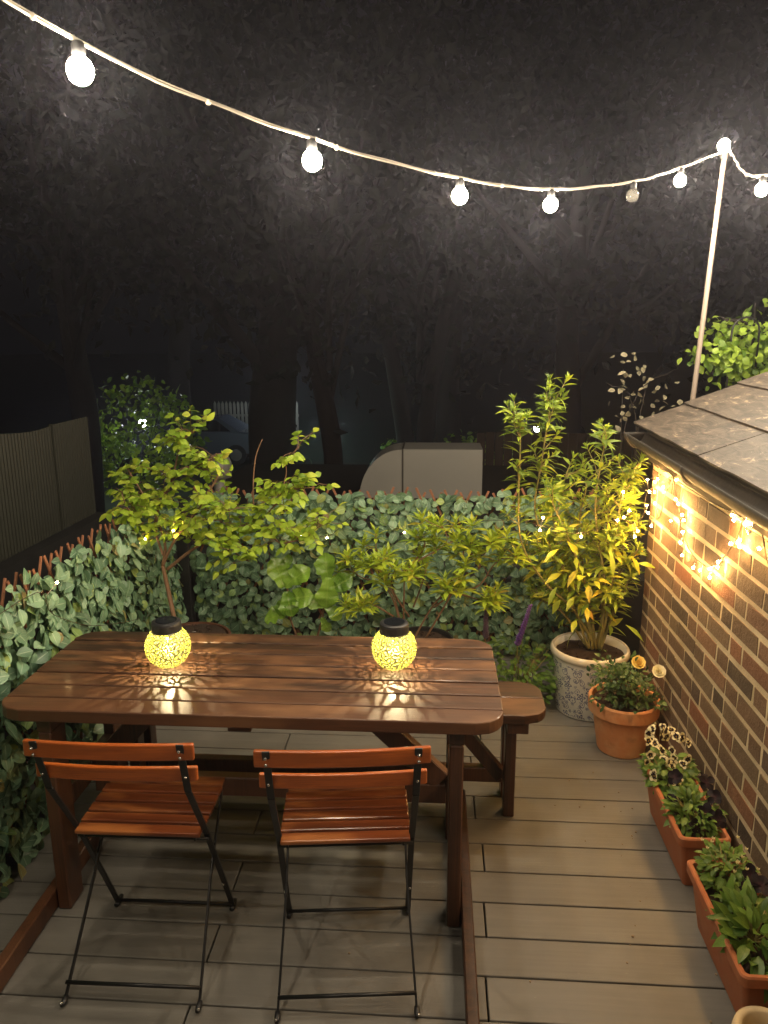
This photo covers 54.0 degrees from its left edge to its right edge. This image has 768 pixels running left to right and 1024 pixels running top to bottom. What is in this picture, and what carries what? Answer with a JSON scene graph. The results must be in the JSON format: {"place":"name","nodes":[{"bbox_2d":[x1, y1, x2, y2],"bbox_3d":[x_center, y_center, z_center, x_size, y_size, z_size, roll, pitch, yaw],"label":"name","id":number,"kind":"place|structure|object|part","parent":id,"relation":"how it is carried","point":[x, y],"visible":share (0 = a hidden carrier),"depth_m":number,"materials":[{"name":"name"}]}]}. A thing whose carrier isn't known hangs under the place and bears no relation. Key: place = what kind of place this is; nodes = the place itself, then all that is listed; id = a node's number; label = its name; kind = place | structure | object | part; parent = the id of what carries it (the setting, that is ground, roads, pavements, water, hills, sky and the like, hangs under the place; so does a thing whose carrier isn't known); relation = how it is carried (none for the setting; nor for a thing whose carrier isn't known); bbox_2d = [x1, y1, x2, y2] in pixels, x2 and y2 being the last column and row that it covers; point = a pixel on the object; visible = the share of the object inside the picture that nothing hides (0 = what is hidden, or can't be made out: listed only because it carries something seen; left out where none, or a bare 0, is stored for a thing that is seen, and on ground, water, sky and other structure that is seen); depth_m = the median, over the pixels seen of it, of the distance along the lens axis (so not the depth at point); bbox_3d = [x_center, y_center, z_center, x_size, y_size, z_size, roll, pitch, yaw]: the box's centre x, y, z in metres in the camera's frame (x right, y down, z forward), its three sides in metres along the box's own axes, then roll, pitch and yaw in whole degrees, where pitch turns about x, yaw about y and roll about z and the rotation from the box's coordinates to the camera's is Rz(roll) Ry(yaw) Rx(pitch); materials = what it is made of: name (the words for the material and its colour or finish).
{"place":"outdoors","nodes":[
{"label":"outdoors","id":0,"kind":"place"},
{"bbox_2d":[0,352,743,560],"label":"ground","id":1,"kind":"structure","parent":0,"point":[34,395],"depth_m":53.33,"materials":[{"name":"black soil"}]},
{"bbox_2d":[0,417,112,760],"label":"corrugated fence","id":2,"kind":"object","parent":1,"relation":"on","point":[46,483],"visible":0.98,"depth_m":4.99,"materials":[{"name":"metal"}]},
{"bbox_2d":[0,0,272,519],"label":"tree","id":3,"kind":"object","parent":1,"relation":"on","point":[73,361],"visible":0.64,"depth_m":12.28,"materials":[{"name":"black plant"}]},
{"bbox_2d":[65,370,211,516],"bbox_3d":[-5.247,-1.355,16.119,3.081,3.284,1.583,1,13,4],"label":"dark hedge bush","id":4,"kind":"object","parent":1,"relation":"on","point":[115,447],"visible":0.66,"depth_m":15.94,"materials":[{"name":"green plant"}]},
{"bbox_2d":[139,418,148,482],"bbox_3d":[-5.561,-1.130,17.627,0.207,2.152,0.207,1,13,4],"label":"garden lamp","id":5,"kind":"object","parent":1,"relation":"on","point":[143,432],"visible":0.3,"depth_m":17.44,"materials":[{"name":"white paint"}]},
{"bbox_2d":[2,0,343,472],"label":"tree","id":6,"kind":"object","parent":1,"relation":"on","point":[179,344],"visible":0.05,"depth_m":21.25,"materials":[{"name":"black plant"}]},
{"bbox_2d":[129,414,248,464],"bbox_3d":[-5.930,-2.400,24.554,4.200,1.446,1.815,1,13,4],"label":"parked car","id":7,"kind":"object","parent":1,"relation":"on","point":[225,431],"visible":0.31,"depth_m":23.68,"materials":[{"name":"blue paint"}]},
{"bbox_3d":[-5.877,-2.694,23.663,2.180,0.350,0.145,1,13,4],"label":"window","id":8,"kind":"part","parent":7,"relation":"part of","materials":[{"name":"black glass"}]},
{"bbox_2d":[213,401,298,449],"bbox_3d":[-4.535,-3.090,26.907,3.050,1.730,0.060,1,13,4],"label":"picket fence","id":9,"kind":"object","parent":1,"relation":"on","point":[238,414],"visible":0.31,"depth_m":26.81,"materials":[{"name":"grey wood"}]},
{"bbox_2d":[0,0,535,463],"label":"tree","id":10,"kind":"object","parent":1,"relation":"on","point":[272,412],"visible":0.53,"depth_m":11.48,"materials":[{"name":"black plant"}]},
{"bbox_2d":[79,0,570,463],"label":"tree","id":11,"kind":"object","parent":1,"relation":"on","point":[331,240],"visible":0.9,"depth_m":10.72,"materials":[{"name":"black plant"}]},
{"bbox_2d":[189,649,532,1021],"bbox_3d":[-0.236,2.381,2.530,2.760,2.160,4.600,1,13,4],"label":"deck base","id":12,"kind":"object","parent":1,"relation":"on","point":[484,917],"depth_m":2.38,"materials":[{"name":"wood"}]},
{"bbox_2d":[0,650,735,1023],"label":"deck","id":13,"kind":"structure","parent":12,"relation":"on","point":[556,898],"depth_m":2.38,"materials":[{"name":"wood"}]},
{"bbox_2d":[0,495,188,897],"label":"hedge fence","id":14,"kind":"object","parent":13,"relation":"on","point":[21,842],"visible":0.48,"depth_m":2.84,"materials":[{"name":"green plant"}]},
{"bbox_2d":[0,513,545,625],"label":"fairy lights","id":15,"kind":"object","parent":14,"relation":"attached to","point":[56,583],"visible":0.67,"depth_m":3.54,"materials":[{"name":"plastic"}]},
{"bbox_2d":[22,739,236,1013],"bbox_3d":[-0.681,0.918,2.161,0.437,0.799,0.427,0,13,3],"label":"folding chair","id":16,"kind":"object","parent":13,"relation":"on","point":[179,802],"visible":1,"depth_m":2.10,"materials":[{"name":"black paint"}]},
{"bbox_2d":[173,497,195,622],"bbox_3d":[-1.125,0.377,4.288,0.079,0.932,0.079,1,13,4],"label":"corner post","id":17,"kind":"object","parent":13,"relation":"on","point":[186,579],"visible":0.46,"depth_m":4.25,"materials":[{"name":"black wood"}]},
{"bbox_2d":[99,405,348,633],"bbox_3d":[-0.737,0.240,3.549,1.142,1.487,0.437,1,13,4],"label":"climbing shrub","id":18,"kind":"object","parent":13,"relation":"on","point":[141,504],"visible":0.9,"depth_m":3.50,"materials":[{"name":"green plant"}]},
{"bbox_2d":[0,631,502,1023],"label":"dining table","id":19,"kind":"object","parent":13,"relation":"on","point":[120,686],"visible":0.94,"depth_m":2.36,"materials":[{"name":"brown wood"}]},
{"bbox_2d":[144,616,190,668],"bbox_3d":[-0.711,0.432,2.480,0.148,0.164,0.148,1,13,4],"label":"solar lantern","id":20,"kind":"object","parent":19,"relation":"on","point":[167,627],"visible":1,"depth_m":2.44,"materials":[{"name":"yellow glass"}]},
{"bbox_2d":[372,617,416,670],"bbox_3d":[0.033,0.434,2.457,0.148,0.164,0.148,1,13,4],"label":"solar lantern","id":21,"kind":"object","parent":19,"relation":"on","point":[393,628],"visible":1,"depth_m":2.41,"materials":[{"name":"yellow glass"}]},
{"bbox_2d":[265,552,352,635],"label":"fiddle leaf plant","id":22,"kind":"object","parent":13,"relation":"on","point":[289,604],"visible":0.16,"depth_m":3.59,"materials":[{"name":"green plant"}]},
{"bbox_2d":[130,681,545,816],"bbox_3d":[-0.274,0.910,2.953,1.755,0.449,0.285,1,13,4],"label":"bench","id":23,"kind":"object","parent":13,"relation":"on","point":[523,705],"visible":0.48,"depth_m":2.90,"materials":[{"name":"brown wood"}]},
{"bbox_2d":[253,745,430,1023],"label":"folding chair","id":24,"kind":"object","parent":13,"relation":"on","point":[345,809],"visible":1,"depth_m":2.06,"materials":[{"name":"orange wood"}]},
{"bbox_2d":[189,485,606,658],"bbox_3d":[0.072,0.355,4.208,2.395,1.006,0.139,1,13,4],"label":"hedge fence","id":25,"kind":"object","parent":13,"relation":"on","point":[457,611],"visible":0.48,"depth_m":4.20,"materials":[{"name":"green plant"}]},
{"bbox_2d":[331,507,536,638],"bbox_3d":[0.205,0.471,3.578,1.020,1.014,0.480,1,13,4],"label":"potted azalea","id":26,"kind":"object","parent":13,"relation":"on","point":[493,542],"visible":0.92,"depth_m":3.53,"materials":[{"name":"green plant"}]},
{"bbox_2d":[482,604,556,704],"bbox_3d":[0.646,0.674,3.720,0.514,0.558,0.393,1,13,4],"label":"salvia plant","id":27,"kind":"object","parent":13,"relation":"on","point":[538,678],"visible":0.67,"depth_m":3.67,"materials":[{"name":"green plant"}]},
{"bbox_2d":[348,759,733,1022],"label":"debris","id":28,"kind":"object","parent":13,"relation":"on","point":[632,936],"visible":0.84,"depth_m":2.29,"materials":[{"name":"soil"}]},
{"bbox_2d":[496,371,654,721],"bbox_3d":[0.867,0.174,3.501,0.756,1.621,0.456,1,13,4],"label":"potted shrub","id":29,"kind":"object","parent":13,"relation":"on","point":[573,653],"visible":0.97,"depth_m":3.49,"materials":[{"name":"green plant"}]},
{"bbox_2d":[591,504,620,634],"bbox_3d":[1.097,0.453,3.797,0.105,0.985,0.100,1,13,4],"label":"corner post","id":30,"kind":"object","parent":13,"relation":"on","point":[597,617],"visible":0.19,"depth_m":3.73,"materials":[{"name":"black wood"}]},
{"bbox_2d":[586,649,668,758],"bbox_3d":[1.052,0.814,3.270,0.345,0.480,0.347,1,13,4],"label":"potted rose","id":31,"kind":"object","parent":13,"relation":"on","point":[625,712],"visible":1,"depth_m":3.21,"materials":[{"name":"ceramic"}]},
{"bbox_2d":[637,722,730,885],"bbox_3d":[1.050,1.019,2.674,0.237,0.349,0.517,1,13,4],"label":"window box","id":32,"kind":"object","parent":13,"relation":"on","point":[686,816],"visible":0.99,"depth_m":2.61,"materials":[{"name":"ceramic"}]},
{"bbox_2d":[687,835,767,1011],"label":"window box","id":33,"kind":"object","parent":13,"relation":"on","point":[731,903],"visible":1,"depth_m":2.10,"materials":[{"name":"ceramic"}]},
{"bbox_2d":[731,1006,767,1023],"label":"stone pot","id":34,"kind":"object","parent":13,"relation":"on","point":[752,1015],"visible":1,"depth_m":1.86,"materials":[{"name":"stone"}]},
{"bbox_2d":[92,464,652,682],"bbox_3d":[1.456,1.164,6.888,6.400,2.510,4.150,1,13,4],"label":"hedge","id":35,"kind":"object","parent":1,"relation":"on","point":[346,477],"depth_m":7.11,"materials":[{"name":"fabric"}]},
{"bbox_2d":[206,454,231,494],"bbox_3d":[-1.397,-0.254,6.421,0.210,0.490,0.210,1,13,4],"label":"vent cowl","id":36,"kind":"object","parent":35,"relation":"on","point":[226,467],"visible":0.36,"depth_m":6.34,"materials":[{"name":"grey metal"}]},
{"bbox_2d":[360,441,482,502],"bbox_3d":[0.319,-0.309,6.505,1.026,0.541,0.438,1,13,4],"label":"roof duct","id":37,"kind":"object","parent":35,"relation":"on","point":[437,469],"visible":0.82,"depth_m":6.29,"materials":[{"name":"grey plastic"}]},
{"bbox_2d":[203,0,617,442],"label":"tree","id":38,"kind":"object","parent":1,"relation":"on","point":[429,371],"visible":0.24,"depth_m":14.59,"materials":[{"name":"black plant"}]},
{"bbox_2d":[380,428,512,462],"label":"dark hedge bush","id":39,"kind":"object","parent":1,"relation":"on","point":[468,440],"visible":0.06,"depth_m":17.51,"materials":[{"name":"green plant"}]},
{"bbox_2d":[209,0,695,442],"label":"tree","id":40,"kind":"object","parent":1,"relation":"on","point":[448,418],"visible":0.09,"depth_m":19.87,"materials":[{"name":"black plant"}]},
{"bbox_2d":[348,0,767,465],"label":"tree","id":41,"kind":"object","parent":1,"relation":"on","point":[570,288],"visible":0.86,"depth_m":11.74,"materials":[{"name":"black plant"}]},
{"bbox_2d":[477,432,652,465],"bbox_3d":[3.000,0.417,9.368,3.730,2.819,0.020,1,13,4],"label":"board fence","id":42,"kind":"object","parent":1,"relation":"on","point":[571,442],"visible":0.12,"depth_m":9.15,"materials":[{"name":"black wood"}]},
{"bbox_2d":[608,352,682,565],"bbox_3d":[1.646,0.921,4.953,0.571,3.862,0.237,1,13,4],"label":"pale leaved shrub","id":43,"kind":"object","parent":1,"relation":"on","point":[645,386],"visible":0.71,"depth_m":4.62,"materials":[{"name":"beige plant"}]},
{"bbox_2d":[538,0,767,394],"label":"tree","id":44,"kind":"object","parent":1,"relation":"on","point":[742,290],"visible":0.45,"depth_m":11.79,"materials":[{"name":"black plant"}]},
{"bbox_2d":[567,0,767,400],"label":"tree","id":45,"kind":"object","parent":1,"relation":"on","point":[685,285],"visible":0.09,"depth_m":18.55,"materials":[{"name":"black plant"}]},
{"bbox_2d":[624,371,767,896],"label":"brick outbuilding","id":46,"kind":"structure","parent":1,"relation":"on","point":[704,642],"depth_m":2.73,"materials":[{"name":"brick"}]},
{"bbox_2d":[745,518,753,533],"bbox_3d":[1.141,0.037,2.358,0.006,0.065,0.061,1,13,4],"label":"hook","id":47,"kind":"object","parent":46,"relation":"attached to","point":[747,532],"visible":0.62,"depth_m":2.37,"materials":[{"name":"metal"}]},
{"bbox_2d":[512,471,767,578],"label":"fairy lights","id":48,"kind":"object","parent":47,"relation":"hanging from","point":[730,543],"visible":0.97,"depth_m":2.99,"materials":[{"name":"plastic"}]},
{"bbox_2d":[690,148,727,399],"bbox_3d":[1.563,-0.056,3.995,0.174,3.443,0.028,1,13,4],"label":"pole","id":49,"kind":"object","parent":1,"relation":"on","point":[708,280],"visible":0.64,"depth_m":3.72,"materials":[{"name":"white metal"}]},
{"bbox_2d":[2,0,767,212],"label":"festoon lights","id":50,"kind":"object","parent":49,"relation":"hanging from","point":[79,69],"visible":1,"depth_m":2.08,"materials":[{"name":"white plastic"}]},
{"bbox_2d":[677,298,767,390],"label":"ivy bush","id":51,"kind":"object","parent":1,"relation":"on","point":[733,359],"visible":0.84,"depth_m":4.34,"materials":[{"name":"green plant"}]},
{"bbox_2d":[725,316,760,387],"bbox_3d":[2.047,0.839,4.685,0.162,3.981,0.012,1,13,4],"label":"garden hoop","id":52,"kind":"object","parent":1,"relation":"on","point":[759,330],"visible":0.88,"depth_m":4.25,"materials":[{"name":"black paint"}]},
{"bbox_2d":[0,0,767,353],"label":"sky","id":53,"kind":"structure","parent":0,"point":[116,337],"materials":[{"name":"black"}]}
]}

